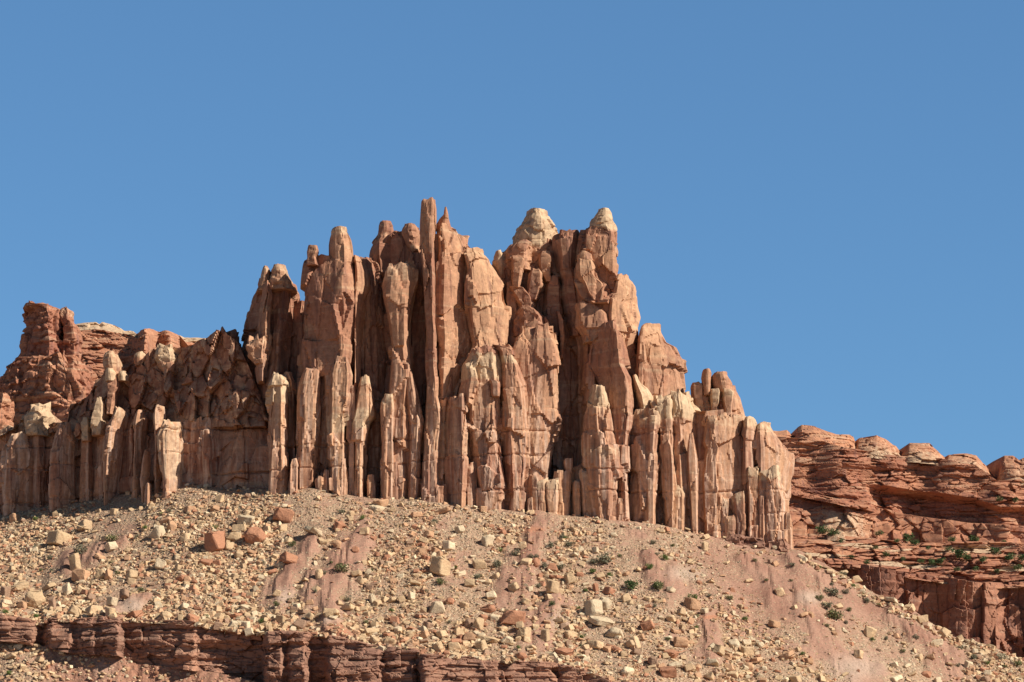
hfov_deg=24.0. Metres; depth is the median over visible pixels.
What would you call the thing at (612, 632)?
boulder
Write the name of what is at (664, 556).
desert shrub
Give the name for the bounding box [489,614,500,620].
boulder
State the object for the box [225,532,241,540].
boulder
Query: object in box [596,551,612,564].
desert shrub
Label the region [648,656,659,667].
boulder
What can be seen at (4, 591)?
boulder
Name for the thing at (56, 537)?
boulder
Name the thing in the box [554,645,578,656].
boulder
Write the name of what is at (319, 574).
boulder
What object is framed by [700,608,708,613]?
boulder
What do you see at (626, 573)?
boulder
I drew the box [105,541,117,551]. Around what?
boulder
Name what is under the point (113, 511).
boulder
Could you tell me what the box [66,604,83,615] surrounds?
boulder
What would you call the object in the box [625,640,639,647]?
boulder
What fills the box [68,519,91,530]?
boulder
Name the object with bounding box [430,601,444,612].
boulder
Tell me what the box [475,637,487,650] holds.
boulder
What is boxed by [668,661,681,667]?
boulder
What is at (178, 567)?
boulder
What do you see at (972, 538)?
juniper bush
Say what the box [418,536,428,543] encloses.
boulder
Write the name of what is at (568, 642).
boulder
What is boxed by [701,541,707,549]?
boulder
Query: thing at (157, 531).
boulder
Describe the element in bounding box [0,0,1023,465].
sky
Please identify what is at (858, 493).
mesa
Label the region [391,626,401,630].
boulder
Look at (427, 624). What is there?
boulder
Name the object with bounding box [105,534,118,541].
desert shrub
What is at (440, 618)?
boulder
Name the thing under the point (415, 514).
boulder
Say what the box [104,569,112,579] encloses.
boulder
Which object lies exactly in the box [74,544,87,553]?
desert shrub
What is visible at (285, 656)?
brown ledge cliff
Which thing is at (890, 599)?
boulder
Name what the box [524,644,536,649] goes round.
boulder
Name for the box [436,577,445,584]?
desert shrub
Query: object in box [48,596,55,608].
boulder
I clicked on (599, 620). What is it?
boulder
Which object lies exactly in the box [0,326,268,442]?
broken rock ridge
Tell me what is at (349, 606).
boulder
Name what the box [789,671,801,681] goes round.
boulder
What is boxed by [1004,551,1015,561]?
juniper bush
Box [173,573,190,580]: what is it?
boulder
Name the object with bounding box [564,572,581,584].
boulder
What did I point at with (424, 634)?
boulder
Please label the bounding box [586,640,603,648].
boulder
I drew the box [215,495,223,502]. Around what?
boulder
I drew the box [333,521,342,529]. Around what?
boulder
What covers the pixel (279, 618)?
boulder
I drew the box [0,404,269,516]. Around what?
cliff
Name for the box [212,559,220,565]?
boulder
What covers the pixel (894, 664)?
boulder
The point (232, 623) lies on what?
boulder
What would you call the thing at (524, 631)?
boulder
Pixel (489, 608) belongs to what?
boulder
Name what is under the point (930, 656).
boulder
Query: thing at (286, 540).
boulder
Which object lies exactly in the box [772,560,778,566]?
boulder
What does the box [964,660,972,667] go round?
boulder
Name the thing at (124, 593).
boulder
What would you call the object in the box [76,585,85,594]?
boulder
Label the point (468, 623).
boulder
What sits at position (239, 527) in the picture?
boulder
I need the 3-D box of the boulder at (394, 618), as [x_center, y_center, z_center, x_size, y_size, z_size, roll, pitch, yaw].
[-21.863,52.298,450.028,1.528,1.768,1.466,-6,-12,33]
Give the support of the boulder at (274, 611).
on the rubble slope at (738, 568)
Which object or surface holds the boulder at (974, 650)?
on the rubble slope at (738, 568)
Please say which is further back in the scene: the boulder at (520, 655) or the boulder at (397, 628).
the boulder at (397, 628)
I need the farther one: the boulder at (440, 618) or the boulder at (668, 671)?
the boulder at (440, 618)
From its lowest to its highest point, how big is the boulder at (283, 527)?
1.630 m
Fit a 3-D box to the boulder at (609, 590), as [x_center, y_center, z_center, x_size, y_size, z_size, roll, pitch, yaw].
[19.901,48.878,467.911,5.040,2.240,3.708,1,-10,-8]
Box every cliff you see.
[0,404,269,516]
[0,613,609,681]
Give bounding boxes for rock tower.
[0,300,97,429]
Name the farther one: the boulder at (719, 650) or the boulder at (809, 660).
the boulder at (809, 660)
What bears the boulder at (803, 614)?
on the rubble slope at (738, 568)
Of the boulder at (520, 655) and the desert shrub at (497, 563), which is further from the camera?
the desert shrub at (497, 563)
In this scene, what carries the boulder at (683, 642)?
on the rubble slope at (738, 568)
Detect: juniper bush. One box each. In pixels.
[815,524,827,533]
[826,527,839,535]
[903,533,914,542]
[910,540,919,544]
[928,557,938,565]
[935,557,945,564]
[951,548,966,559]
[962,554,971,560]
[968,534,979,540]
[978,555,987,561]
[990,547,1000,554]
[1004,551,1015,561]
[1013,564,1021,569]
[1017,554,1023,561]
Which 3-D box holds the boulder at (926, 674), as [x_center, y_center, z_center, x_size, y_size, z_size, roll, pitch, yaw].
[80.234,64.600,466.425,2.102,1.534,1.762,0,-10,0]
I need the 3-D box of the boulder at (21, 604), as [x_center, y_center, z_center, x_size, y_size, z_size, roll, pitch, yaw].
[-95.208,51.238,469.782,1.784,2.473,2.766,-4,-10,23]
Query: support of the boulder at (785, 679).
on the rubble slope at (738, 568)
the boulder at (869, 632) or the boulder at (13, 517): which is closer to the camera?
the boulder at (869, 632)
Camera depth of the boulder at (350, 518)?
488.67 m
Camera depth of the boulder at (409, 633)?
444.20 m
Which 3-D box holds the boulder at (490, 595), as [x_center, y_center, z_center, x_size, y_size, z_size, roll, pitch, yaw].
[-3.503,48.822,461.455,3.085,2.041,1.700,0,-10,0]
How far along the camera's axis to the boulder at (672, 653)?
444.11 m
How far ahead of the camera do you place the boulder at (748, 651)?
451.90 m
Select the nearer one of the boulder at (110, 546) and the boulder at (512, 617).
the boulder at (512, 617)
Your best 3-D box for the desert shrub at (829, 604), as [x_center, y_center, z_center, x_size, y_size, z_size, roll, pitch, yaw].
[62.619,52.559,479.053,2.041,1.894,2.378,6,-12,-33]
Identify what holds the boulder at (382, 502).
on the rubble slope at (738, 568)
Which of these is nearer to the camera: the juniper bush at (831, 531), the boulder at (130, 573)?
the boulder at (130, 573)
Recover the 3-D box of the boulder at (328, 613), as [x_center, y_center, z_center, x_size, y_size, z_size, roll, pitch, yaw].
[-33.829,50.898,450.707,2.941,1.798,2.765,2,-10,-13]
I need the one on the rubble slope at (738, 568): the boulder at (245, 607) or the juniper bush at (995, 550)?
the boulder at (245, 607)
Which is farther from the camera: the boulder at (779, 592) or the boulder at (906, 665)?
the boulder at (779, 592)
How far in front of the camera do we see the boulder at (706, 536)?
494.11 m
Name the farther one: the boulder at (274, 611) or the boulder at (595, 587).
the boulder at (595, 587)
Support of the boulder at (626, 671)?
on the rubble slope at (738, 568)
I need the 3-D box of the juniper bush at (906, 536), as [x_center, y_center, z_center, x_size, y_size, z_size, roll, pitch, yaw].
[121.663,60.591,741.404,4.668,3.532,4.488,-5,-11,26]
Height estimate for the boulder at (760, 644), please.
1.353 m
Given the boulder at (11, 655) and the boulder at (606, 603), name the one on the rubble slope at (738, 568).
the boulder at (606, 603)
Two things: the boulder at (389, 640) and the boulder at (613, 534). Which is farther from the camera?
the boulder at (613, 534)
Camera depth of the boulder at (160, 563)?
478.49 m
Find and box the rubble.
[0,482,1023,681]
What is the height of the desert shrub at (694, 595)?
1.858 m
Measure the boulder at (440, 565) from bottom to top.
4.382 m
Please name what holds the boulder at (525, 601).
on the rubble slope at (738, 568)
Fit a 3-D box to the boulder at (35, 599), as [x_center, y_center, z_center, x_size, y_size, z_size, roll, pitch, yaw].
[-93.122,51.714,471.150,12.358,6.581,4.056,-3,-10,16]
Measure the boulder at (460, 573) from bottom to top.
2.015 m
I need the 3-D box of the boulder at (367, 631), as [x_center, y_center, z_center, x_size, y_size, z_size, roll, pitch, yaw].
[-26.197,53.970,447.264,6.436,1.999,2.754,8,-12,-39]
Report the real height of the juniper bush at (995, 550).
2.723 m
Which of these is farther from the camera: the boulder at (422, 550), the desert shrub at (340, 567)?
the boulder at (422, 550)
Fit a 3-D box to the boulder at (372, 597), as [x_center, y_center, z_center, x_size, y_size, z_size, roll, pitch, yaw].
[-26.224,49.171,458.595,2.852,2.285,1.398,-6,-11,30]
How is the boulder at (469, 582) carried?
on the rubble slope at (738, 568)
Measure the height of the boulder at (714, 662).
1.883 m
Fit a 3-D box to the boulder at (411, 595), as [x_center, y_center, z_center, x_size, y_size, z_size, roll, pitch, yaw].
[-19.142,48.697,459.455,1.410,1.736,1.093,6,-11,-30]
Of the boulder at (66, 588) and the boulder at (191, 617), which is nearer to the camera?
the boulder at (191, 617)
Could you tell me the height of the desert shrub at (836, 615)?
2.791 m
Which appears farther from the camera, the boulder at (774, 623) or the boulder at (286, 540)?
the boulder at (286, 540)
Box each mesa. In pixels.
[76,322,202,378]
[773,425,1023,657]
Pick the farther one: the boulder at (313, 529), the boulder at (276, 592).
the boulder at (313, 529)
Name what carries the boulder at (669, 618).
on the rubble slope at (738, 568)
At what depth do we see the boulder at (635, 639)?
445.43 m
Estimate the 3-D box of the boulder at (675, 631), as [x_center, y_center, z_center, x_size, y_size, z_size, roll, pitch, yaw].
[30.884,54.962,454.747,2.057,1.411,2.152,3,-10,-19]
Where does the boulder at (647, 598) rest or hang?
on the rubble slope at (738, 568)
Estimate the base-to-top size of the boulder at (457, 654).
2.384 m
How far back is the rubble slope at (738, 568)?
475.51 m
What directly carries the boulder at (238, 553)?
on the rubble slope at (738, 568)
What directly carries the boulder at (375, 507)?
on the rubble slope at (738, 568)
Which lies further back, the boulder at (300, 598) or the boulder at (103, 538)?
the boulder at (103, 538)
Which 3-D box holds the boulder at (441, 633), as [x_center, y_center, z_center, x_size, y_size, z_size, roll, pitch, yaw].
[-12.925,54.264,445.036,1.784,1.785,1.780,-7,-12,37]
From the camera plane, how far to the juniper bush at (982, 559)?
721.14 m
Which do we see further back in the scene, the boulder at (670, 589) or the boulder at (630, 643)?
the boulder at (670, 589)
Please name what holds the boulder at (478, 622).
on the rubble slope at (738, 568)
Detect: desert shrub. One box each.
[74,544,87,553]
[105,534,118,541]
[333,563,348,572]
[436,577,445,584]
[492,559,502,566]
[511,548,519,555]
[556,564,565,568]
[564,540,574,546]
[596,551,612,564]
[624,579,637,589]
[653,580,663,589]
[659,554,668,560]
[687,592,698,598]
[816,594,823,600]
[821,601,833,608]
[824,586,838,595]
[827,609,843,619]
[1014,660,1021,665]
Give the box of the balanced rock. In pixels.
[103,351,128,381]
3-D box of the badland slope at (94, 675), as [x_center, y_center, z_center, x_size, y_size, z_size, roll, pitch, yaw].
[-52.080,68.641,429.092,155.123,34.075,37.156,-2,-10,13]
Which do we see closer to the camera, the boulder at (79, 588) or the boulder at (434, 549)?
the boulder at (79, 588)
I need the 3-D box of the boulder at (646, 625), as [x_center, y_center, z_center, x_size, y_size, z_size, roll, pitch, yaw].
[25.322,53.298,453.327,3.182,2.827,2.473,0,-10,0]
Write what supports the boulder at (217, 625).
on the rubble slope at (738, 568)
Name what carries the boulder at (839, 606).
on the rubble slope at (738, 568)
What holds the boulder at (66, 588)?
on the rubble slope at (738, 568)
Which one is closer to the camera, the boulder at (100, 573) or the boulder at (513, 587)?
the boulder at (513, 587)
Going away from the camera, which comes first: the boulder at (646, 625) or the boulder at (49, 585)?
the boulder at (646, 625)
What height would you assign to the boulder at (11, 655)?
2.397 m
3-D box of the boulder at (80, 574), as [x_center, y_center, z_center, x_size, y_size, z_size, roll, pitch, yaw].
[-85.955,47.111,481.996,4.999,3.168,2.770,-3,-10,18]
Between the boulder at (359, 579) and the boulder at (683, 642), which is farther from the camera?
the boulder at (359, 579)
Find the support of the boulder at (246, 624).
on the rubble slope at (738, 568)
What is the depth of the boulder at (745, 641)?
456.29 m
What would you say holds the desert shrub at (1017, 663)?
on the rubble slope at (738, 568)
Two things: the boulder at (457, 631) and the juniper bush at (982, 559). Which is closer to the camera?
the boulder at (457, 631)
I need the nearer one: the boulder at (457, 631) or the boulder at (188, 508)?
the boulder at (457, 631)
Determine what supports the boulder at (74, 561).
on the rubble slope at (738, 568)
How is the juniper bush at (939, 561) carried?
on the mesa at (858, 493)
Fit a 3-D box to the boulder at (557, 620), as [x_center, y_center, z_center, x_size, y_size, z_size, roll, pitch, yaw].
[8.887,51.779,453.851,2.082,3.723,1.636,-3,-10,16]
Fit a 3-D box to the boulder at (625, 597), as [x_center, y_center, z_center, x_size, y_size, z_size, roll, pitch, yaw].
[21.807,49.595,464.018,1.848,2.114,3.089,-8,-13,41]
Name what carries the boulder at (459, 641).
on the rubble slope at (738, 568)
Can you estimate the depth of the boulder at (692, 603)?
464.65 m
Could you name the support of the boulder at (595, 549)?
on the rubble slope at (738, 568)
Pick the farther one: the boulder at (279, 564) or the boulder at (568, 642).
the boulder at (279, 564)
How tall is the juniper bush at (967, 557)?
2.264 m
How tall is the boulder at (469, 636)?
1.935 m
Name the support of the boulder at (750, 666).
on the rubble slope at (738, 568)
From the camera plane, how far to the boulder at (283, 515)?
489.48 m
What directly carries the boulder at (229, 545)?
on the rubble slope at (738, 568)
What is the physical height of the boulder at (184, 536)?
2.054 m
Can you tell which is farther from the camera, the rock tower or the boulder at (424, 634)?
the rock tower
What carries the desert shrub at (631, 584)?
on the rubble slope at (738, 568)
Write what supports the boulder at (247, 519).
on the rubble slope at (738, 568)
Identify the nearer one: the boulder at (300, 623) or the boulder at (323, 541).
the boulder at (300, 623)
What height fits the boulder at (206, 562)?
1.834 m
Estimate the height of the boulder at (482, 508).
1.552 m
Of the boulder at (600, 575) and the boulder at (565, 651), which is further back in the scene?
the boulder at (600, 575)
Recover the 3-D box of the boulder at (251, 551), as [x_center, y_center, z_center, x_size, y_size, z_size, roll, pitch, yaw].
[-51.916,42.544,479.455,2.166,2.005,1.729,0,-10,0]
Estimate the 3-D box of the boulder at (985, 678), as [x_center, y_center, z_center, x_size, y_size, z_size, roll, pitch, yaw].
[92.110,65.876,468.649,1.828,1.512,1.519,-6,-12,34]
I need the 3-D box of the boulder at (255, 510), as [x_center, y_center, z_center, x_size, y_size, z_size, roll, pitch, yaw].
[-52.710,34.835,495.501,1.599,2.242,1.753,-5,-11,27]
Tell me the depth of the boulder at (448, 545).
478.57 m
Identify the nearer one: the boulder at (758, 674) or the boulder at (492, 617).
the boulder at (758, 674)
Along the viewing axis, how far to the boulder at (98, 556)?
489.45 m
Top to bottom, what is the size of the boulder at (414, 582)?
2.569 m
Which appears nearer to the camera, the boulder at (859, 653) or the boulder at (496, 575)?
the boulder at (859, 653)
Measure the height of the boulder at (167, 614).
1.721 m
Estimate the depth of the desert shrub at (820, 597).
480.15 m
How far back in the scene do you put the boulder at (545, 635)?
445.17 m
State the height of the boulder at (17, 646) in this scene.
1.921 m
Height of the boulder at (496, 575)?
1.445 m
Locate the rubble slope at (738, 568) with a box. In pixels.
[0,484,1023,681]
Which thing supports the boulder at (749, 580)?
on the rubble slope at (738, 568)
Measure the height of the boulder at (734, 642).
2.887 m
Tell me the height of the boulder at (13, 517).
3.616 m
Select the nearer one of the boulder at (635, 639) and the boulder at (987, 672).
the boulder at (635, 639)
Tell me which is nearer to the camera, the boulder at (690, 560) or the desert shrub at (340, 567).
the desert shrub at (340, 567)
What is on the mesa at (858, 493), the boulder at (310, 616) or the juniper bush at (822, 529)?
the juniper bush at (822, 529)
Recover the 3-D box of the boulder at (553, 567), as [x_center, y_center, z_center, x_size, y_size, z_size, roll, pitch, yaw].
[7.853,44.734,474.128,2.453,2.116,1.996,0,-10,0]
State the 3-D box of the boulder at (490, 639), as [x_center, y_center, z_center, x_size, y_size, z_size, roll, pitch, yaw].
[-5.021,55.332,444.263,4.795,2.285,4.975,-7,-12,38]
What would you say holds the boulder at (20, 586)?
on the rubble slope at (738, 568)
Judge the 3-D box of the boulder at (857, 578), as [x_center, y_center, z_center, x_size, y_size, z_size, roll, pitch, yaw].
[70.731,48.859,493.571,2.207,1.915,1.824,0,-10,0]
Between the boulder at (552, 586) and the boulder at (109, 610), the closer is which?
the boulder at (109, 610)
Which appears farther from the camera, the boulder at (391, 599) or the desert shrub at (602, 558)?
the desert shrub at (602, 558)
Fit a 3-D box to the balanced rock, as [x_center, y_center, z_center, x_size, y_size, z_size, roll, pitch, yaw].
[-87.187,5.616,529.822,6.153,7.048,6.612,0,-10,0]
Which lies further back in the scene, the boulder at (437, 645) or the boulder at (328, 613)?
the boulder at (328, 613)
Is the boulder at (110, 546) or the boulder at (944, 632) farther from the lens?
the boulder at (110, 546)
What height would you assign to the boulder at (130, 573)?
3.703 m
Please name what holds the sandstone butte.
on the rubble slope at (738, 568)
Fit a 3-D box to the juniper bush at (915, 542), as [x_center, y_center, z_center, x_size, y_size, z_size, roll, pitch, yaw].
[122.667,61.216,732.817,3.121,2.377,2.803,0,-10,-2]
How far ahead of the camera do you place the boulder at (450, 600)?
457.06 m
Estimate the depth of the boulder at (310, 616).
450.69 m
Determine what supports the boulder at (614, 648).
on the rubble slope at (738, 568)
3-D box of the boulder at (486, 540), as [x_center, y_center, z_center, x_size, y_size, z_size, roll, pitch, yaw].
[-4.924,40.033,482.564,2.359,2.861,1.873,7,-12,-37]
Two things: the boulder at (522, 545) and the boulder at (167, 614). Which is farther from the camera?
the boulder at (522, 545)
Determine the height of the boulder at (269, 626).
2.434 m
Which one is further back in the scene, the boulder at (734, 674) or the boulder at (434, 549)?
the boulder at (434, 549)
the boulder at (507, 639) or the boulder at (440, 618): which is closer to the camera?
the boulder at (507, 639)
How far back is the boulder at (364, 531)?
482.19 m
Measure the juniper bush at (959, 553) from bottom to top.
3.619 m
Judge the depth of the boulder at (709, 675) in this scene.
438.73 m
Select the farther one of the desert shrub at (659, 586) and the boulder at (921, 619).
the boulder at (921, 619)
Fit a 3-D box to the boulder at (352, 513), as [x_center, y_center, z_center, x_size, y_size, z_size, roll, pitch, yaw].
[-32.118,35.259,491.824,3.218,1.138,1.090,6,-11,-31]
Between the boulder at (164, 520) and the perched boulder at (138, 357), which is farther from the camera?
the perched boulder at (138, 357)
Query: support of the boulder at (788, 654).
on the rubble slope at (738, 568)
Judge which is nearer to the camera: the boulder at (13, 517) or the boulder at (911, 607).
the boulder at (911, 607)
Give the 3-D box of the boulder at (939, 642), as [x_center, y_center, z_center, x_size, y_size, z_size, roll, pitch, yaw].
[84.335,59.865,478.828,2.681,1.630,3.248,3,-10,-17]
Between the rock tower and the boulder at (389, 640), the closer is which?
the boulder at (389, 640)
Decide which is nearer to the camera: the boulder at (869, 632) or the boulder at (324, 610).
the boulder at (324, 610)
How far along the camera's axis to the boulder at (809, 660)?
452.72 m
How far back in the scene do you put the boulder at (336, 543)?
478.23 m
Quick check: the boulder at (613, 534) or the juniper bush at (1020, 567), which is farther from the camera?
the juniper bush at (1020, 567)
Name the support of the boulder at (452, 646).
on the rubble slope at (738, 568)
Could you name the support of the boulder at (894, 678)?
on the rubble slope at (738, 568)
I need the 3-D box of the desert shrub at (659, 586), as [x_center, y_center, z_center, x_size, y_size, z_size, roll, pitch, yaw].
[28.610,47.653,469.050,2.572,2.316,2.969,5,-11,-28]
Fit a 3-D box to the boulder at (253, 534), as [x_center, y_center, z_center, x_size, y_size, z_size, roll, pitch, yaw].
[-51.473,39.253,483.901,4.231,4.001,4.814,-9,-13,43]
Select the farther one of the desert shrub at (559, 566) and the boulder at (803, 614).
the desert shrub at (559, 566)
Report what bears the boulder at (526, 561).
on the rubble slope at (738, 568)
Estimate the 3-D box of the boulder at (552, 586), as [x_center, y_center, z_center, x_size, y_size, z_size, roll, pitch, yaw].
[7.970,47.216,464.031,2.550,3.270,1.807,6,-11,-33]
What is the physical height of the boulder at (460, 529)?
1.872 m
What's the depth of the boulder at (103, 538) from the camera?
498.93 m
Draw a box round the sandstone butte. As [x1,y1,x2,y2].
[231,197,794,551]
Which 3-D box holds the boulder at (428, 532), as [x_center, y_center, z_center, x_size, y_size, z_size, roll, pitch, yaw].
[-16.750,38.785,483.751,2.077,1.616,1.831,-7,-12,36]
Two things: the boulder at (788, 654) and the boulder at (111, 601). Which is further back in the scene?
the boulder at (111, 601)
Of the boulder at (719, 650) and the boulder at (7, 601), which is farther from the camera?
the boulder at (7, 601)
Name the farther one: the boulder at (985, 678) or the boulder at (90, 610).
the boulder at (985, 678)
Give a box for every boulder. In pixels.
[0,586,10,596]
[0,599,12,604]
[1,649,16,659]
[7,513,19,522]
[11,581,28,590]
[13,643,23,649]
[17,601,27,608]
[25,589,44,607]
[29,562,36,568]
[35,523,73,544]
[41,580,59,590]
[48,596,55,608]
[62,582,72,594]
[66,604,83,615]
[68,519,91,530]
[68,552,80,570]
[71,568,89,581]
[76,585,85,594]
[81,593,107,615]
[92,550,104,559]
[95,569,104,578]
[99,534,110,540]
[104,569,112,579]
[104,606,115,615]
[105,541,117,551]
[106,597,118,605]
[110,508,117,514]
[119,588,128,599]
[126,569,138,580]
[127,607,145,618]
[133,351,145,367]
[141,525,165,538]
[148,502,154,508]
[154,516,178,523]
[154,555,166,568]
[160,611,173,617]
[166,520,177,530]
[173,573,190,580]
[175,564,182,569]
[180,533,190,541]
[183,500,195,512]
[185,613,200,621]
[190,516,224,552]
[198,558,212,565]
[209,505,219,510]
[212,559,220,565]
[213,612,222,635]
[214,613,223,618]
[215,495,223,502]
[224,620,238,633]
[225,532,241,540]
[225,542,234,549]
[229,612,242,617]
[231,522,246,531]
[231,573,238,579]
[234,550,243,557]
[237,515,254,524]
[240,604,249,610]
[241,621,250,627]
[244,526,267,543]
[247,550,255,553]
[252,508,259,513]
[266,568,276,574]
[267,622,272,630]
[268,613,287,622]
[272,503,293,522]
[272,589,280,596]
[272,609,279,613]
[274,548,289,569]
[277,551,297,563]
[278,524,286,530]
[284,536,294,542]
[289,522,324,537]
[293,618,306,628]
[297,595,303,600]
[304,612,314,619]
[314,608,340,616]
[315,569,323,578]
[317,536,327,544]
[324,610,339,616]
[331,540,341,546]
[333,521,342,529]
[341,600,359,609]
[347,511,354,515]
[347,516,353,520]
[350,570,361,576]
[352,546,358,552]
[356,576,363,583]
[359,527,369,534]
[362,627,379,634]
[366,504,386,512]
[369,593,376,602]
[369,636,379,643]
[373,499,388,505]
[384,636,395,644]
[387,597,396,602]
[390,616,399,623]
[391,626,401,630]
[398,589,405,602]
[401,619,409,624]
[403,630,413,638]
[407,592,415,599]
[408,510,422,517]
[409,575,420,585]
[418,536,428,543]
[418,541,426,553]
[418,629,428,638]
[421,620,432,627]
[422,530,433,536]
[430,556,450,575]
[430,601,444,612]
[431,547,439,552]
[432,640,443,649]
[434,505,451,513]
[436,615,443,621]
[436,630,447,637]
[442,540,455,550]
[446,597,454,603]
[448,642,461,650]
[450,648,469,659]
[451,639,462,643]
[452,570,465,576]
[453,628,463,635]
[455,525,464,532]
[459,600,468,607]
[462,632,475,640]
[464,579,474,586]
[464,618,471,627]
[471,617,483,629]
[472,557,485,568]
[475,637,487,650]
[476,635,499,642]
[478,604,497,612]
[478,614,488,620]
[479,506,486,511]
[481,535,493,546]
[486,590,496,599]
[488,610,525,624]
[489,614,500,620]
[492,572,499,578]
[500,636,512,643]
[507,582,521,591]
[515,626,530,637]
[516,652,526,659]
[518,541,526,550]
[520,558,531,564]
[520,597,530,604]
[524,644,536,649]
[532,552,540,566]
[540,628,550,641]
[546,579,559,592]
[547,563,557,571]
[553,609,563,623]
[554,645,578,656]
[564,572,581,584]
[564,631,577,638]
[565,640,572,646]
[580,550,587,555]
[580,616,633,625]
[584,599,602,615]
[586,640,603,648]
[592,547,598,552]
[592,583,598,591]
[595,572,606,580]
[599,596,617,609]
[602,587,615,594]
[603,627,623,637]
[605,644,621,651]
[610,532,617,536]
[620,593,630,602]
[621,666,638,675]
[622,570,630,575]
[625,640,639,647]
[630,628,641,648]
[640,619,654,630]
[644,596,650,601]
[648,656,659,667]
[659,666,676,677]
[664,649,685,658]
[665,615,676,621]
[666,583,675,592]
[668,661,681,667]
[671,628,680,633]
[673,636,688,647]
[677,607,685,615]
[683,597,700,609]
[683,662,693,671]
[684,557,696,563]
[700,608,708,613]
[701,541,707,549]
[702,533,710,539]
[703,672,713,679]
[706,658,718,665]
[712,643,727,655]
[727,639,739,647]
[728,671,738,677]
[740,646,753,656]
[741,639,750,644]
[744,578,753,582]
[744,662,753,670]
[748,648,767,663]
[755,672,763,677]
[757,642,764,647]
[767,619,780,627]
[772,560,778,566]
[774,587,791,596]
[777,650,795,658]
[781,677,788,681]
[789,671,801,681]
[799,612,807,616]
[804,658,812,664]
[832,602,844,608]
[852,575,862,582]
[854,649,869,658]
[863,626,876,637]
[884,597,897,603]
[889,674,902,681]
[890,660,898,667]
[900,660,910,667]
[904,602,915,611]
[915,653,924,660]
[916,615,927,624]
[921,671,930,677]
[926,653,934,659]
[931,639,942,645]
[934,677,941,681]
[937,627,950,637]
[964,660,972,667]
[971,648,978,653]
[980,676,990,681]
[983,670,991,674]
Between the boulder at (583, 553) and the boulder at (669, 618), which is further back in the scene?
the boulder at (583, 553)
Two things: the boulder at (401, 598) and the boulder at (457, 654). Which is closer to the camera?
the boulder at (457, 654)
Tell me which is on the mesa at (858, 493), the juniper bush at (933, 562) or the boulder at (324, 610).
the juniper bush at (933, 562)
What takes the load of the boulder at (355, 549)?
on the rubble slope at (738, 568)
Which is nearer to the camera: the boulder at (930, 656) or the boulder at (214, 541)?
the boulder at (930, 656)
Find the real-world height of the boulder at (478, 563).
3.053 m
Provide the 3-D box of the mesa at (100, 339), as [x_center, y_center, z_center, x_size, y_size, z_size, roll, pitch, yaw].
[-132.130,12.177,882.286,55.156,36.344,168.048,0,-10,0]
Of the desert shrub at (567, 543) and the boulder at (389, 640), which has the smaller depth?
the boulder at (389, 640)
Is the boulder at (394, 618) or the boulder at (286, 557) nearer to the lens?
the boulder at (394, 618)
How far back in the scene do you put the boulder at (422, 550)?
476.07 m
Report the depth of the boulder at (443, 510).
492.02 m
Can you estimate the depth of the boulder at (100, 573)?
478.20 m
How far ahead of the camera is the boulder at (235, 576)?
470.01 m
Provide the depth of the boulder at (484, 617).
452.17 m
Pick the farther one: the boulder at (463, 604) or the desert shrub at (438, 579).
the desert shrub at (438, 579)
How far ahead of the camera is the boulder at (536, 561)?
474.31 m
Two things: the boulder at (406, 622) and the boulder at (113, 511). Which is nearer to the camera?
the boulder at (406, 622)
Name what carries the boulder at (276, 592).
on the rubble slope at (738, 568)
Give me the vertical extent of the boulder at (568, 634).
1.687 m
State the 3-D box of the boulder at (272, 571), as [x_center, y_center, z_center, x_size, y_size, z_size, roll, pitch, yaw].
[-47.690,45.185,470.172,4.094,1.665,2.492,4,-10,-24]
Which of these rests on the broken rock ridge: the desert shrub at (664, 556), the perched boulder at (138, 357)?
the perched boulder at (138, 357)
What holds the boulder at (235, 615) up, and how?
on the rubble slope at (738, 568)
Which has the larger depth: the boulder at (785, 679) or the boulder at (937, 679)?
the boulder at (937, 679)
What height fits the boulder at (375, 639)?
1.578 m
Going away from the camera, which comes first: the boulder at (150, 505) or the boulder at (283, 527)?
the boulder at (283, 527)
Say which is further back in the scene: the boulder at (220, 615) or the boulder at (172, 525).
the boulder at (172, 525)
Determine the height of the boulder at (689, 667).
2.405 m
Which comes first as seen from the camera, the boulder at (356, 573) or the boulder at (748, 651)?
the boulder at (748, 651)
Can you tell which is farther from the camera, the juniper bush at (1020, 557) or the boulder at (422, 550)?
the juniper bush at (1020, 557)
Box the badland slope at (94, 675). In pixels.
[0,641,251,681]
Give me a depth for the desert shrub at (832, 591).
484.47 m
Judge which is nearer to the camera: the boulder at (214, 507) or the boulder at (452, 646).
the boulder at (452, 646)
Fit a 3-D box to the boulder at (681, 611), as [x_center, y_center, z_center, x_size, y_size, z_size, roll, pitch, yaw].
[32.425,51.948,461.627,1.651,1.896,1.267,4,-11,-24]
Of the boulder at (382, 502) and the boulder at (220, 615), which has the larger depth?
the boulder at (382, 502)
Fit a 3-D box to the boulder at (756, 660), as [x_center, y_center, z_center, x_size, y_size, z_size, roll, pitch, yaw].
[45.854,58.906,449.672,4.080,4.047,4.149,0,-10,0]
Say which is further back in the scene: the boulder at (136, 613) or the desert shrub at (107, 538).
the desert shrub at (107, 538)
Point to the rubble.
(255, 613)
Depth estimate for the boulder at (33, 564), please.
495.24 m
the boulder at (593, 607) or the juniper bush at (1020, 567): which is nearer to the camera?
the boulder at (593, 607)
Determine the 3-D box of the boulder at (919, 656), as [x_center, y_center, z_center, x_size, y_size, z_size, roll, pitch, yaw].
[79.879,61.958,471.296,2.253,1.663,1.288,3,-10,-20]
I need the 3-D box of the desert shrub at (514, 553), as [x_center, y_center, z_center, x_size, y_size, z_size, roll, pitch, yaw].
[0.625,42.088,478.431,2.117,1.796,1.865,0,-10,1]
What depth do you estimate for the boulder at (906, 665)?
466.23 m
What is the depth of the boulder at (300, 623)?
447.36 m

